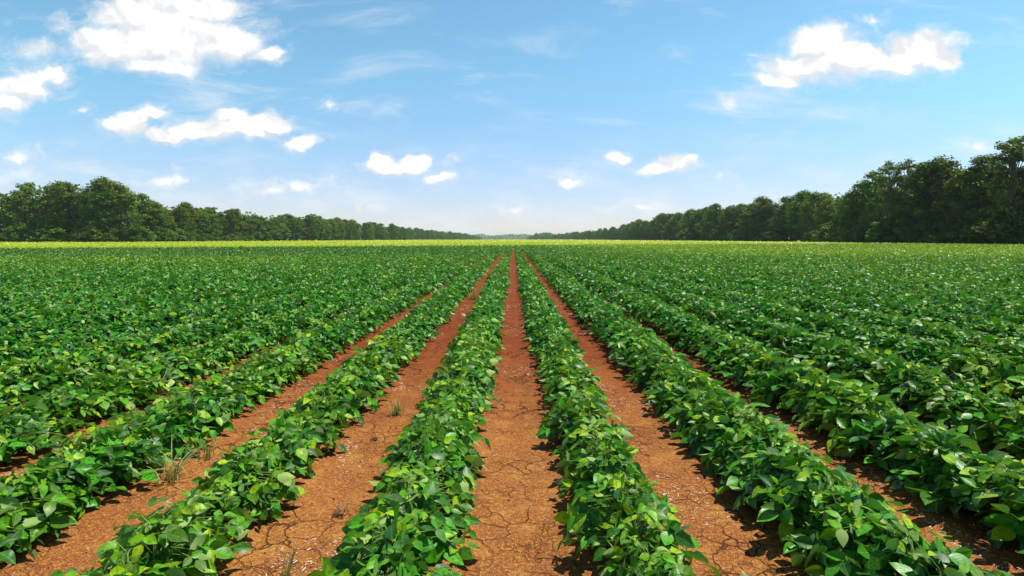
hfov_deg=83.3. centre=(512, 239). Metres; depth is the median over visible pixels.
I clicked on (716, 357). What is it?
soybean plant
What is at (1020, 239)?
shrub
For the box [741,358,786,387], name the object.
soybean plant
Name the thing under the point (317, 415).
soybean plant
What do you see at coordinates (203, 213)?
deciduous tree
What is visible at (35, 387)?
soybean plant
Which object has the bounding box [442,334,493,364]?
soybean plant
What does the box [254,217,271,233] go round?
deciduous tree
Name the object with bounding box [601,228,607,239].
deciduous tree
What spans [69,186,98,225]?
deciduous tree
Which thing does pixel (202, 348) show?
soybean plant
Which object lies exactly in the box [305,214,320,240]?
deciduous tree
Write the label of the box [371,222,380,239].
deciduous tree
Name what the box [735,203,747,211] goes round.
deciduous tree
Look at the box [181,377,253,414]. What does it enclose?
soybean plant
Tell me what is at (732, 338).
soybean plant
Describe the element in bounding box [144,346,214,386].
soybean plant
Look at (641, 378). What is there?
soybean plant
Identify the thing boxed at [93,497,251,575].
soybean plant
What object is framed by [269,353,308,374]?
soybean plant
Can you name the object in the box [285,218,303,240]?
deciduous tree
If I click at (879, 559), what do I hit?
soybean plant
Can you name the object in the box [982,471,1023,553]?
soybean plant
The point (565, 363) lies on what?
soybean plant
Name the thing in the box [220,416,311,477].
soybean plant
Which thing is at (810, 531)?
soybean plant
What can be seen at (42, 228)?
shrub
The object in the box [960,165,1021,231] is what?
deciduous tree
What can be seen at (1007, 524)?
soybean plant
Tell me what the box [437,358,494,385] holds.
soybean plant
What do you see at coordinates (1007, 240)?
shrub
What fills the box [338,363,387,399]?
soybean plant
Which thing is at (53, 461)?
soybean plant
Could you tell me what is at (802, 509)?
soybean plant
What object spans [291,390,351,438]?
soybean plant
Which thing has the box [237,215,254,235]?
deciduous tree
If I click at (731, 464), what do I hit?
soybean plant
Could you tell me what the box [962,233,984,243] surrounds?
shrub
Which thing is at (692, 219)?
deciduous tree
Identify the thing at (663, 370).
soybean plant
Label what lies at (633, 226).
deciduous tree
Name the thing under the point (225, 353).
soybean plant
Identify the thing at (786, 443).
soybean plant
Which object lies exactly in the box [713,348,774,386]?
soybean plant
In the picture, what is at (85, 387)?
soybean plant
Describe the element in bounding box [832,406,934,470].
soybean plant
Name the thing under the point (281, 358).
soybean plant
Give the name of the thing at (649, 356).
soybean plant
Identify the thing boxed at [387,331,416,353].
soybean plant
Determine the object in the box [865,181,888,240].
deciduous tree
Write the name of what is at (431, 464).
soybean plant
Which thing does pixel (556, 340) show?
soybean plant
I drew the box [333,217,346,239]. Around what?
deciduous tree
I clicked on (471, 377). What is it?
soybean plant
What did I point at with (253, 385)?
soybean plant
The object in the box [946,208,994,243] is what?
shrub
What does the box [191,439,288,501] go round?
soybean plant
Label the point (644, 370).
soybean plant
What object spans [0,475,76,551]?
soybean plant
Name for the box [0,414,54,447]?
soybean plant
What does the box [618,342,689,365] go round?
soybean plant
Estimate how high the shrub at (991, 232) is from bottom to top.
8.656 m
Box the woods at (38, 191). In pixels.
[0,178,1022,241]
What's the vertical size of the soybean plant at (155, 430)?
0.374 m
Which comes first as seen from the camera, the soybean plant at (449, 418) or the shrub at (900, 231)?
the soybean plant at (449, 418)
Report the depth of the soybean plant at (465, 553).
2.38 m
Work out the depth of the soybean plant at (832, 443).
3.91 m
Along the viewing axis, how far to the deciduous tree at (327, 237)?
512.91 m
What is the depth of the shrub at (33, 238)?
248.63 m
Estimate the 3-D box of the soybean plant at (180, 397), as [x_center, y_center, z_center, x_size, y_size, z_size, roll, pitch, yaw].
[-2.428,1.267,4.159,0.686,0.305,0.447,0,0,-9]
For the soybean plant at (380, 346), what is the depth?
6.02 m
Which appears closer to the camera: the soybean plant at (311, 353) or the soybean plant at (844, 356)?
the soybean plant at (844, 356)
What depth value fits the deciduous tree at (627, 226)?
762.35 m
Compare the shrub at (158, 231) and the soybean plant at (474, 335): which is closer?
the soybean plant at (474, 335)
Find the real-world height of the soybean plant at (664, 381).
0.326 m
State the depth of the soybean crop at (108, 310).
11.75 m
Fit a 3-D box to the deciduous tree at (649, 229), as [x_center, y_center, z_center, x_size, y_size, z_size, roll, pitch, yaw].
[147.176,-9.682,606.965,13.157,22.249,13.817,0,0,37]
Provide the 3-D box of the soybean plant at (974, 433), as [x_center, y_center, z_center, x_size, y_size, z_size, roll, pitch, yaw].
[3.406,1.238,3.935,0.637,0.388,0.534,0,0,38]
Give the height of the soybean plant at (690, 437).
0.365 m
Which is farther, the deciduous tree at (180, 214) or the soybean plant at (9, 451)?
the deciduous tree at (180, 214)
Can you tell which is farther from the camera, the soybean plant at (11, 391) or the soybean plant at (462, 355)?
the soybean plant at (462, 355)
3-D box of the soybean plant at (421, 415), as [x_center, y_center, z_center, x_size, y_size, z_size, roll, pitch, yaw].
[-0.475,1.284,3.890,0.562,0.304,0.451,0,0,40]
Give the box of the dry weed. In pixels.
[333,502,349,515]
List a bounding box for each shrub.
[0,225,33,241]
[0,226,20,241]
[11,227,33,241]
[23,228,41,241]
[31,226,62,241]
[36,227,60,241]
[40,228,68,241]
[52,234,62,241]
[68,228,90,241]
[75,225,106,241]
[87,232,111,241]
[95,227,127,241]
[105,232,122,241]
[122,226,158,241]
[122,230,143,241]
[151,226,172,241]
[155,232,166,241]
[168,227,186,241]
[168,230,178,241]
[176,231,194,241]
[178,229,194,241]
[195,233,212,241]
[219,235,229,240]
[226,233,239,241]
[228,232,243,240]
[244,235,253,240]
[251,232,262,240]
[257,231,271,239]
[676,227,697,240]
[710,229,723,240]
[718,229,732,240]
[723,231,737,240]
[727,229,751,240]
[752,231,770,241]
[761,231,775,240]
[772,228,797,241]
[773,227,796,241]
[803,229,824,241]
[808,223,828,241]
[809,221,835,241]
[817,223,839,241]
[823,221,855,242]
[840,225,869,242]
[852,221,873,242]
[852,226,870,242]
[865,215,906,242]
[872,216,914,242]
[887,226,916,242]
[899,222,938,242]
[903,218,948,243]
[907,230,916,242]
[915,231,933,242]
[923,219,964,242]
[945,216,992,243]
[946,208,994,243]
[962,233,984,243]
[976,210,1023,243]
[987,218,1020,243]
[995,226,1023,243]
[1013,232,1023,243]
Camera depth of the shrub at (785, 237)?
293.55 m
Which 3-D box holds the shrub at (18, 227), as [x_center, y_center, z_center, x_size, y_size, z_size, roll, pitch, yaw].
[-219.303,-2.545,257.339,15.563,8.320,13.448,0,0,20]
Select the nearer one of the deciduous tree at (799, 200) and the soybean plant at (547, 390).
the soybean plant at (547, 390)
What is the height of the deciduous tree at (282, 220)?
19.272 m
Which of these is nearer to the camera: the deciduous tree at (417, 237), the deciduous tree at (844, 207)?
the deciduous tree at (844, 207)
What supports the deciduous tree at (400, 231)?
on the ground
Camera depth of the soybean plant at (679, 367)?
5.26 m
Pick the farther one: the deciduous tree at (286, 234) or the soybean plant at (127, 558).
the deciduous tree at (286, 234)
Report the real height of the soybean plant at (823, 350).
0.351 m
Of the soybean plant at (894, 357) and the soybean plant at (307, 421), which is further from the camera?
the soybean plant at (894, 357)
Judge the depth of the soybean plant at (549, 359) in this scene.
5.83 m
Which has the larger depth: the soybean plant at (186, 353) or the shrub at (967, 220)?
the shrub at (967, 220)
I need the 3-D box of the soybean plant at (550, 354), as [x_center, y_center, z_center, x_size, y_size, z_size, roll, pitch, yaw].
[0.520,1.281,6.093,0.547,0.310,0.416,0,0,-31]
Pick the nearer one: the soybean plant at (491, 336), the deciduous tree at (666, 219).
the soybean plant at (491, 336)
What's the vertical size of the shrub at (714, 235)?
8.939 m
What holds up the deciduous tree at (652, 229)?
on the ground
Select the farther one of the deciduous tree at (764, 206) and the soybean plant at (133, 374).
the deciduous tree at (764, 206)
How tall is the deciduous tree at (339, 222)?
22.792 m
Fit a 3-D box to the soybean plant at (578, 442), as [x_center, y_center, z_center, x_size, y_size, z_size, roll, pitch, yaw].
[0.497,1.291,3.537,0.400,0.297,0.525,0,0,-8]
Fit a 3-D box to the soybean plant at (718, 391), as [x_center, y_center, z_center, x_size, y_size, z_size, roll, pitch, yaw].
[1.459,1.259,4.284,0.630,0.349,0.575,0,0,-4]
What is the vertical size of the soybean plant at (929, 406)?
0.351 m
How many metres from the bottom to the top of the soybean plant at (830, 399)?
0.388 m
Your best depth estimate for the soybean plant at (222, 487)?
2.73 m
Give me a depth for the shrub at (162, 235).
279.66 m
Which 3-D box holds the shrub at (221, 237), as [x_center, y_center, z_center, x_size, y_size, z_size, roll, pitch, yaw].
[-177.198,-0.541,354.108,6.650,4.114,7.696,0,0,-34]
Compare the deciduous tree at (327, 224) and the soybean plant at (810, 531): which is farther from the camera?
the deciduous tree at (327, 224)
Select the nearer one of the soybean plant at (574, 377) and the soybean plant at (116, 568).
the soybean plant at (116, 568)
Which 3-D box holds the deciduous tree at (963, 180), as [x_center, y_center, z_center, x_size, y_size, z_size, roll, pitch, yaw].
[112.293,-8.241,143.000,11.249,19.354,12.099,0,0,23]
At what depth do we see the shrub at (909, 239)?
154.23 m
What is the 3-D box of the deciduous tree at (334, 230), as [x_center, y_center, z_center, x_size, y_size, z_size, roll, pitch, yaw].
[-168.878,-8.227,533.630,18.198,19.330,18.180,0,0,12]
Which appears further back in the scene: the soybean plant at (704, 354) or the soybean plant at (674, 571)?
the soybean plant at (704, 354)
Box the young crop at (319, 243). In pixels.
[0,239,927,248]
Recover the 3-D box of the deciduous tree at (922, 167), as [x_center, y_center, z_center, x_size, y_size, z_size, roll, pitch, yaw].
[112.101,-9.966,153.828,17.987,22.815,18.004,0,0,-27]
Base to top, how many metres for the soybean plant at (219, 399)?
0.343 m
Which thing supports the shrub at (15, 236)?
on the ground
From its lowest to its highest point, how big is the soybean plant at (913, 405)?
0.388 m
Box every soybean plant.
[0,360,64,397]
[0,366,37,403]
[0,373,36,406]
[0,397,77,451]
[0,406,45,447]
[0,408,52,462]
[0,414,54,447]
[0,466,90,545]
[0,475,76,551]
[0,486,47,563]
[1,465,100,532]
[2,396,85,448]
[4,356,71,401]
[7,357,65,401]
[12,451,92,537]
[18,394,101,429]
[22,387,103,426]
[25,443,133,518]
[28,357,79,391]
[34,383,116,418]
[38,431,145,494]
[41,352,96,389]
[45,372,134,419]
[45,425,161,479]
[50,548,166,575]
[57,356,100,381]
[59,420,170,483]
[79,511,246,575]
[81,375,149,414]
[82,536,217,575]
[86,374,149,413]
[89,409,202,470]
[92,365,162,398]
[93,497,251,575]
[107,373,161,409]
[108,411,174,469]
[110,363,169,399]
[119,353,186,391]
[119,489,249,570]
[122,401,200,459]
[127,398,190,455]
[132,489,258,565]
[135,358,182,392]
[135,394,229,449]
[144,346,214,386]
[147,385,235,433]
[148,359,187,392]
[153,393,223,431]
[166,357,191,386]
[168,378,244,419]
[169,476,251,534]
[170,348,212,380]
[175,345,226,372]
[177,349,220,374]
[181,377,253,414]
[184,340,238,371]
[190,376,246,407]
[190,450,306,520]
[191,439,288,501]
[191,440,306,493]
[200,364,279,401]
[202,464,281,538]
[209,372,257,411]
[216,371,262,409]
[216,427,317,494]
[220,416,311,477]
[232,345,296,386]
[233,365,271,397]
[234,365,273,403]
[240,360,286,396]
[247,348,311,380]
[249,355,301,382]
[259,412,346,462]
[264,410,336,450]
[265,342,315,376]
[267,400,341,454]
[267,414,323,477]
[268,350,299,382]
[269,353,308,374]
[280,346,317,373]
[281,333,333,370]
[287,386,352,437]
[290,343,320,363]
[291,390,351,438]
[292,384,363,424]
[293,395,355,427]
[298,371,369,416]
[301,338,329,364]
[301,374,370,417]
[307,504,461,575]
[314,367,371,411]
[321,517,442,575]
[332,362,379,399]
[332,560,420,575]
[333,370,382,412]
[335,470,476,575]
[336,350,401,384]
[336,353,398,388]
[336,360,390,389]
[336,488,481,575]
[337,346,400,383]
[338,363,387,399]
[352,342,399,372]
[355,464,468,563]
[356,353,396,382]
[365,339,410,366]
[368,459,477,528]
[369,427,484,502]
[369,441,475,521]
[370,345,399,382]
[373,334,419,359]
[374,337,409,364]
[376,334,415,351]
[378,338,410,363]
[379,422,475,478]
[383,420,487,470]
[384,412,481,471]
[385,435,481,490]
[386,467,481,536]
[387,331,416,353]
[390,331,423,359]
[398,407,490,450]
[402,406,479,460]
[403,392,485,430]
[404,400,476,460]
[414,382,485,417]
[416,371,492,415]
[417,397,476,427]
[421,365,499,402]
[422,359,497,398]
[427,374,473,400]
[428,391,490,421]
[429,379,491,414]
[435,345,483,371]
[436,358,486,393]
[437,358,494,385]
[440,345,494,376]
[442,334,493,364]
[442,349,499,381]
[443,344,487,367]
[444,327,495,352]
[444,350,494,376]
[446,338,500,362]
[449,341,496,368]
[450,340,502,363]
[450,359,495,393]
[452,335,497,356]
[456,338,495,357]
[459,325,504,350]
[469,329,497,352]
[530,323,580,348]
[530,327,577,350]
[531,332,580,359]
[534,337,577,365]
[535,333,585,355]
[535,342,563,362]
[535,342,588,367]
[535,398,628,444]
[536,353,572,375]
[536,391,633,439]
[537,350,585,376]
[538,347,564,370]
[539,358,601,382]
[540,339,570,361]
[540,356,573,377]
[541,357,601,398]
[541,388,596,433]
[542,360,582,383]
[542,373,607,407]
[543,349,577,368]
[543,371,583,401]
[544,380,584,417]
[545,365,602,395]
[550,385,608,424]
[551,417,627,470]
[552,358,590,376]
[552,379,607,408]
[552,395,616,431]
[553,417,636,469]
[553,474,676,555]
[555,444,655,496]
[556,425,614,469]
[556,428,647,479]
[557,409,619,448]
[557,433,645,497]
[559,450,653,516]
[563,503,719,575]
[569,471,684,554]
[569,486,665,562]
[573,465,650,522]
[597,517,694,575]
[600,538,685,575]
[608,326,669,353]
[608,331,656,353]
[608,335,650,361]
[611,332,673,354]
[613,553,695,575]
[616,335,665,368]
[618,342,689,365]
[620,341,667,368]
[624,339,669,371]
[625,352,685,388]
[626,349,694,375]
[627,340,672,372]
[632,352,697,387]
[642,363,696,393]
[643,366,688,394]
[645,368,732,420]
[646,347,672,371]
[646,369,700,407]
[651,368,704,409]
[655,365,684,378]
[656,370,725,407]
[658,381,716,424]
[660,385,746,431]
[664,385,750,427]
[670,399,773,455]
[674,391,758,444]
[690,392,761,446]
[695,334,752,359]
[698,417,812,470]
[701,414,778,471]
[702,335,753,368]
[704,404,780,474]
[706,334,758,376]
[707,334,738,369]
[708,338,787,372]
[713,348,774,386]
[716,423,825,494]
[718,342,762,362]
[718,442,861,527]
[724,347,789,378]
[725,348,779,378]
[730,440,832,520]
[738,434,811,507]
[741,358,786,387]
[742,355,798,389]
[748,357,808,401]
[748,358,827,403]
[756,449,856,529]
[757,460,904,541]
[767,465,920,554]
[770,366,823,408]
[771,362,813,402]
[777,371,846,430]
[779,373,829,412]
[780,377,862,427]
[790,487,918,563]
[791,381,880,423]
[791,499,927,575]
[793,338,858,370]
[798,378,896,431]
[801,333,854,360]
[804,513,930,575]
[809,342,848,370]
[812,339,877,379]
[813,384,880,449]
[819,387,933,452]
[822,398,914,467]
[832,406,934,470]
[837,346,889,383]
[837,347,878,383]
[840,513,1012,575]
[841,351,906,395]
[842,347,894,389]
[845,535,981,575]
[854,355,905,387]
[868,407,933,469]
[869,421,968,465]
[870,363,929,411]
[871,361,917,402]
[872,361,933,396]
[882,420,974,490]
[884,425,988,513]
[890,366,948,416]
[897,369,977,410]
[899,448,1002,508]
[906,376,984,420]
[906,381,990,429]
[912,450,1018,507]
[915,455,1023,523]
[923,387,1023,441]
[930,459,1023,548]
[931,340,1023,395]
[934,394,1023,434]
[936,347,980,382]
[936,349,996,391]
[941,349,1017,389]
[954,389,1023,446]
[956,358,1023,396]
[958,456,1023,554]
[976,395,1023,448]
[977,359,1023,398]
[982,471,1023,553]
[984,408,1023,450]
[985,370,1023,399]
[1002,364,1023,398]
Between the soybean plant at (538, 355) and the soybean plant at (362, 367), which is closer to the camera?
the soybean plant at (362, 367)
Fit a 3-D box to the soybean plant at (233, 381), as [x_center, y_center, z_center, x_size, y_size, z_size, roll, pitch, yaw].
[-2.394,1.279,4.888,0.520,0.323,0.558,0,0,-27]
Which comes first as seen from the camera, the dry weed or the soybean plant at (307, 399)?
the dry weed
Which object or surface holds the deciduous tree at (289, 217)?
on the ground
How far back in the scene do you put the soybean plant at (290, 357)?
5.81 m
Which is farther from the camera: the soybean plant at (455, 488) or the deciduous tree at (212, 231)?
the deciduous tree at (212, 231)
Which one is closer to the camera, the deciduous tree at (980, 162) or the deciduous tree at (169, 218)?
the deciduous tree at (980, 162)
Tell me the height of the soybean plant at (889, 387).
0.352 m
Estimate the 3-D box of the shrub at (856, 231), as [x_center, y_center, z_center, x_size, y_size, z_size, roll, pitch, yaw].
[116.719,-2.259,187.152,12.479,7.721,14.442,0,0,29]
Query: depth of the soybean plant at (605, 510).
2.54 m
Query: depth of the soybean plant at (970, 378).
5.10 m
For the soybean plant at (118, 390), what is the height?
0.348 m
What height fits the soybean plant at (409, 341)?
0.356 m
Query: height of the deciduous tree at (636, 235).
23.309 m
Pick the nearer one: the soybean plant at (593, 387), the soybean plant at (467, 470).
the soybean plant at (467, 470)
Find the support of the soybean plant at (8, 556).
on the ground
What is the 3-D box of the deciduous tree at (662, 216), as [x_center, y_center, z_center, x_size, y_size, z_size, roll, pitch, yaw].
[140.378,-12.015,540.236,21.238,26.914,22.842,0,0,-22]
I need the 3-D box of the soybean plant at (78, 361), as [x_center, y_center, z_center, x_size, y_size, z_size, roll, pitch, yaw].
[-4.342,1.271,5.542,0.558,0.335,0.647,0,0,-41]
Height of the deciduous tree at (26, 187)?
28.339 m
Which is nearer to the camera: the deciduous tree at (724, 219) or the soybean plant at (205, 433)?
the soybean plant at (205, 433)
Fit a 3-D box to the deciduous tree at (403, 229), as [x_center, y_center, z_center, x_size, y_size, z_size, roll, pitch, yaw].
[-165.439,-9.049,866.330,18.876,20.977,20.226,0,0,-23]
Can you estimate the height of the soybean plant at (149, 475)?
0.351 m
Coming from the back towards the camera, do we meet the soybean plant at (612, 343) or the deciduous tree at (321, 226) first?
the deciduous tree at (321, 226)
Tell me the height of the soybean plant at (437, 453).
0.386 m
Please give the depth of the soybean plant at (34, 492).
2.82 m
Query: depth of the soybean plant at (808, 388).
4.49 m
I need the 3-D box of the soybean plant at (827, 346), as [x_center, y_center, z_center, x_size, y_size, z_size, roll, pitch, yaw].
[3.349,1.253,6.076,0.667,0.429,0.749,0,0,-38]
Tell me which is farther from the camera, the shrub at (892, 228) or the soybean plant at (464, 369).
the shrub at (892, 228)
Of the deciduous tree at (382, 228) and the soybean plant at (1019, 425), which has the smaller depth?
the soybean plant at (1019, 425)
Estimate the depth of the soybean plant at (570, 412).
3.96 m
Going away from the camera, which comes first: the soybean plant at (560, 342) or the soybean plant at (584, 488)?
the soybean plant at (584, 488)
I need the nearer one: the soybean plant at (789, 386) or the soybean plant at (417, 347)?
the soybean plant at (789, 386)
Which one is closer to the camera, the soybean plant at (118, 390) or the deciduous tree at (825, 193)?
the soybean plant at (118, 390)
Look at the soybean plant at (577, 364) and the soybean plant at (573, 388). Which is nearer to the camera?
the soybean plant at (573, 388)
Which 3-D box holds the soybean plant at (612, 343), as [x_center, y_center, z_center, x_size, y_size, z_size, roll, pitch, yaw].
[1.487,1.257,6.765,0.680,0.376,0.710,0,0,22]
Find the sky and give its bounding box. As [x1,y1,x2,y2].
[0,0,1023,239]
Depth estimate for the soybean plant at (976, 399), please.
4.11 m
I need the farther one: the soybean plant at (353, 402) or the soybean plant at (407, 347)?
the soybean plant at (407, 347)
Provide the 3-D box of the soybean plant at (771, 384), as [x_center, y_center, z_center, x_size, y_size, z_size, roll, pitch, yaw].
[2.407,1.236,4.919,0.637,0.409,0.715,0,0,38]
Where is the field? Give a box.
[0,240,799,247]
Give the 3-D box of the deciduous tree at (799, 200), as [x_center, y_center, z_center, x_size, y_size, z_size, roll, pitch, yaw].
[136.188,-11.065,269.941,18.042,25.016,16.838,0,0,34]
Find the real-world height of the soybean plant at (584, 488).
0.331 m
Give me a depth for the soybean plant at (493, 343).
6.95 m
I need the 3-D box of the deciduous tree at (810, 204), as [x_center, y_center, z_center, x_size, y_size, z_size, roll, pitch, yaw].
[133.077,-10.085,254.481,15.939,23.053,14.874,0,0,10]
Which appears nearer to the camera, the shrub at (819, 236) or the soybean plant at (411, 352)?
the soybean plant at (411, 352)
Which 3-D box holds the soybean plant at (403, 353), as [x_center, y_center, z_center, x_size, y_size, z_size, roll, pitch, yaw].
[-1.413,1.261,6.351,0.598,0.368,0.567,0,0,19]
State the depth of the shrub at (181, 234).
293.50 m
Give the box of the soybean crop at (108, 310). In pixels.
[0,242,1023,575]
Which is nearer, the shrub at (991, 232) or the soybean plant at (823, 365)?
the soybean plant at (823, 365)
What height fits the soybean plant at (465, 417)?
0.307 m
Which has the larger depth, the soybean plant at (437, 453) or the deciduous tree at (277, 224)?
the deciduous tree at (277, 224)
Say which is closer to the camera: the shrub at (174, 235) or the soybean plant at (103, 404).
the soybean plant at (103, 404)
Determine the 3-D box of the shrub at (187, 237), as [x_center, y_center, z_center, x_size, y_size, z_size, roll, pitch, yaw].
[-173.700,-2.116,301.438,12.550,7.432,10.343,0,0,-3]
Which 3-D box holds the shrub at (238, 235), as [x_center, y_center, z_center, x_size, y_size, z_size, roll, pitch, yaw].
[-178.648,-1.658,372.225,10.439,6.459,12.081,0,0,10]
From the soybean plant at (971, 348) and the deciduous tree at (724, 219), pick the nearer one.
the soybean plant at (971, 348)
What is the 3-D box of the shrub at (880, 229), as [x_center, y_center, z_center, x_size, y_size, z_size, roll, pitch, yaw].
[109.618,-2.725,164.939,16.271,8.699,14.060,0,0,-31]
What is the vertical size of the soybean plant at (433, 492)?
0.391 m
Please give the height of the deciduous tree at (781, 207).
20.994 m
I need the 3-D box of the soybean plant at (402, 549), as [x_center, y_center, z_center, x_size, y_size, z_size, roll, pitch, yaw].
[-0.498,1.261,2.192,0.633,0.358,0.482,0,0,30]
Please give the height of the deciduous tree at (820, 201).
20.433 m
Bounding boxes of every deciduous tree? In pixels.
[0,191,38,231]
[0,196,20,232]
[6,182,40,223]
[22,208,43,230]
[32,199,62,228]
[33,180,77,232]
[35,185,62,233]
[40,181,79,230]
[44,186,76,227]
[67,191,93,232]
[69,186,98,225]
[71,176,129,234]
[73,179,126,234]
[91,181,146,241]
[122,193,161,231]
[138,201,171,232]
[142,206,177,230]
[169,206,196,238]
[172,201,203,238]
[192,209,213,240]
[193,208,222,241]
[202,207,221,235]
[214,213,226,239]
[222,209,244,234]
[223,211,238,235]
[227,208,245,236]
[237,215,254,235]
[247,218,270,239]
[249,214,262,234]
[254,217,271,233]
[263,220,281,235]
[269,218,285,240]
[273,217,289,239]
[273,223,291,240]
[275,214,290,230]
[282,213,299,240]
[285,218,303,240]
[295,217,306,240]
[299,214,319,239]
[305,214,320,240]
[314,225,331,240]
[315,215,325,240]
[321,220,333,238]
[326,220,340,240]
[327,218,340,239]
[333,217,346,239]
[334,218,345,239]
[340,219,353,239]
[346,219,361,239]
[346,220,359,239]
[360,223,369,239]
[361,222,373,239]
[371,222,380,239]
[375,223,386,239]
[375,226,383,239]
[386,223,397,239]
[389,225,399,239]
[394,226,403,239]
[398,227,408,239]
[412,227,420,239]
[427,230,435,239]
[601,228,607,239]
[607,226,615,239]
[610,229,617,239]
[618,224,624,239]
[621,224,627,239]
[623,223,631,239]
[627,222,639,239]
[629,219,643,239]
[632,220,644,239]
[638,220,650,240]
[644,222,653,239]
[646,220,654,239]
[650,218,658,239]
[651,213,668,239]
[652,216,662,239]
[658,220,676,240]
[661,213,672,240]
[667,215,677,240]
[668,212,686,238]
[671,223,689,240]
[679,209,694,240]
[684,212,695,235]
[686,209,703,240]
[691,212,702,239]
[693,206,708,239]
[694,216,705,232]
[699,203,723,239]
[699,209,717,236]
[716,206,742,236]
[728,208,745,230]
[732,215,758,240]
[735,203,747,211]
[736,202,762,240]
[745,195,780,240]
[759,204,783,230]
[769,196,794,240]
[769,203,797,239]
[782,191,813,241]
[784,189,813,240]
[794,191,824,233]
[812,195,835,229]
[812,198,837,234]
[817,191,833,202]
[827,200,857,231]
[829,193,844,221]
[833,191,869,235]
[838,179,878,233]
[856,170,888,242]
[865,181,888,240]
[873,160,905,234]
[878,182,915,221]
[891,158,919,225]
[893,160,961,240]
[893,170,941,227]
[909,154,972,235]
[938,168,986,240]
[956,154,1002,225]
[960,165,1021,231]
[979,135,1023,243]
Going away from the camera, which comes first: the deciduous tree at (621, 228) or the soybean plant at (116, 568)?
the soybean plant at (116, 568)
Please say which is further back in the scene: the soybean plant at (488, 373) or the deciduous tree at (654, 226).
the deciduous tree at (654, 226)
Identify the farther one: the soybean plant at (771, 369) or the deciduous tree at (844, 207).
the deciduous tree at (844, 207)
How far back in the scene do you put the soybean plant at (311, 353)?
6.39 m
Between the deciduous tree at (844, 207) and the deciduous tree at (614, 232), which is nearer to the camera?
the deciduous tree at (844, 207)
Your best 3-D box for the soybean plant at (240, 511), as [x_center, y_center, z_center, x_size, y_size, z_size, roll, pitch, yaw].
[-1.427,1.289,2.601,0.450,0.286,0.447,0,0,6]
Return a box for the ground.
[0,240,1023,575]
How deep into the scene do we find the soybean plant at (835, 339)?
6.23 m
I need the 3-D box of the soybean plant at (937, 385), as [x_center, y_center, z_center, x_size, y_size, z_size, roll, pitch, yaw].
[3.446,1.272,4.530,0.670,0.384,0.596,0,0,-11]
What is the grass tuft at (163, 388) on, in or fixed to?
on the ground
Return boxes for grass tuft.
[140,435,219,485]
[144,368,179,395]
[188,435,222,461]
[281,541,300,575]
[388,398,406,416]
[469,288,479,299]
[738,568,751,575]
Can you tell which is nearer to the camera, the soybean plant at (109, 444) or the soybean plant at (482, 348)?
the soybean plant at (109, 444)
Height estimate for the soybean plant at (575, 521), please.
0.375 m
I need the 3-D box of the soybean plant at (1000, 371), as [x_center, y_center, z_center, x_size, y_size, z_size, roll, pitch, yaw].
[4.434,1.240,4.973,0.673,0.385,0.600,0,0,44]
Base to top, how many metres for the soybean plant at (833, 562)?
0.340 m
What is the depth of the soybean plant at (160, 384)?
5.12 m
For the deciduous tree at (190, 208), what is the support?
on the ground
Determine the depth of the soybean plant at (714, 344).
6.45 m
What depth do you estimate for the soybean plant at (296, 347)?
6.06 m
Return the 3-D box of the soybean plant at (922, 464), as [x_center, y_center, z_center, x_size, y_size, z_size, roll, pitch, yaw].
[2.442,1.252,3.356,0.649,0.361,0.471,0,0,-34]
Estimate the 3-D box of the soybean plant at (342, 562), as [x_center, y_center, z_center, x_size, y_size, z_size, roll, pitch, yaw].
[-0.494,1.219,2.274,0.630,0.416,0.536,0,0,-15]
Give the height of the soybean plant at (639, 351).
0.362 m
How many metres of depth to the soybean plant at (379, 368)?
5.38 m
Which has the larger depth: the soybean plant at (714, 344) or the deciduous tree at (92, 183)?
the deciduous tree at (92, 183)
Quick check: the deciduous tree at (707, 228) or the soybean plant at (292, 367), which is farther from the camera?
the deciduous tree at (707, 228)
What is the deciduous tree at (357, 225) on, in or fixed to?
on the ground
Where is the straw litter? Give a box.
[5,284,1023,575]
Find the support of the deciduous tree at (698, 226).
on the ground
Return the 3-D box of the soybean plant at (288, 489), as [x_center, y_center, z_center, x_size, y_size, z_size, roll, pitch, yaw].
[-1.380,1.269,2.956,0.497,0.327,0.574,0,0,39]
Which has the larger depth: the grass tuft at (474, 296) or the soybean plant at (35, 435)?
the grass tuft at (474, 296)
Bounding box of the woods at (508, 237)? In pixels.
[288,234,556,239]
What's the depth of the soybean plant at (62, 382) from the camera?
5.18 m
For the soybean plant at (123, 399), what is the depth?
4.68 m
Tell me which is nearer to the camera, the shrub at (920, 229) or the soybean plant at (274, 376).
the soybean plant at (274, 376)
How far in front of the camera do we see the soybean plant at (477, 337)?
6.70 m
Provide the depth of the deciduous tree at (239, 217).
383.85 m
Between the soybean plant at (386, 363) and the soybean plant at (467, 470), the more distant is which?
the soybean plant at (386, 363)
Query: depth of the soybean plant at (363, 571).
2.03 m
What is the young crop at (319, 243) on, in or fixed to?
on the ground
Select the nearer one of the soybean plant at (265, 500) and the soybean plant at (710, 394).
the soybean plant at (265, 500)
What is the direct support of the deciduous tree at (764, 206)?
on the ground
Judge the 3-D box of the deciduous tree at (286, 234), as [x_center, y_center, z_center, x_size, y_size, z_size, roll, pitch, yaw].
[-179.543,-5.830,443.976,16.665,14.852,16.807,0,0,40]
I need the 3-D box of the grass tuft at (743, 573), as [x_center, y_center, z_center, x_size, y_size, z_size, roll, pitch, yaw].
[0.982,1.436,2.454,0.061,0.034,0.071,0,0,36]
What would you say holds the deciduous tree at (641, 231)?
on the ground
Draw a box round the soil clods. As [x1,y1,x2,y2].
[14,293,989,575]
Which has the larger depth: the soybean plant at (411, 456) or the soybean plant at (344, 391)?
the soybean plant at (344, 391)
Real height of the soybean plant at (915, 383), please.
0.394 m
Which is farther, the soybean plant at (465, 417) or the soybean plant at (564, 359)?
the soybean plant at (564, 359)
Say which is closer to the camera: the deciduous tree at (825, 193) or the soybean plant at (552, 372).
the soybean plant at (552, 372)
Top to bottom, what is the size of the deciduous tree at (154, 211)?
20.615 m

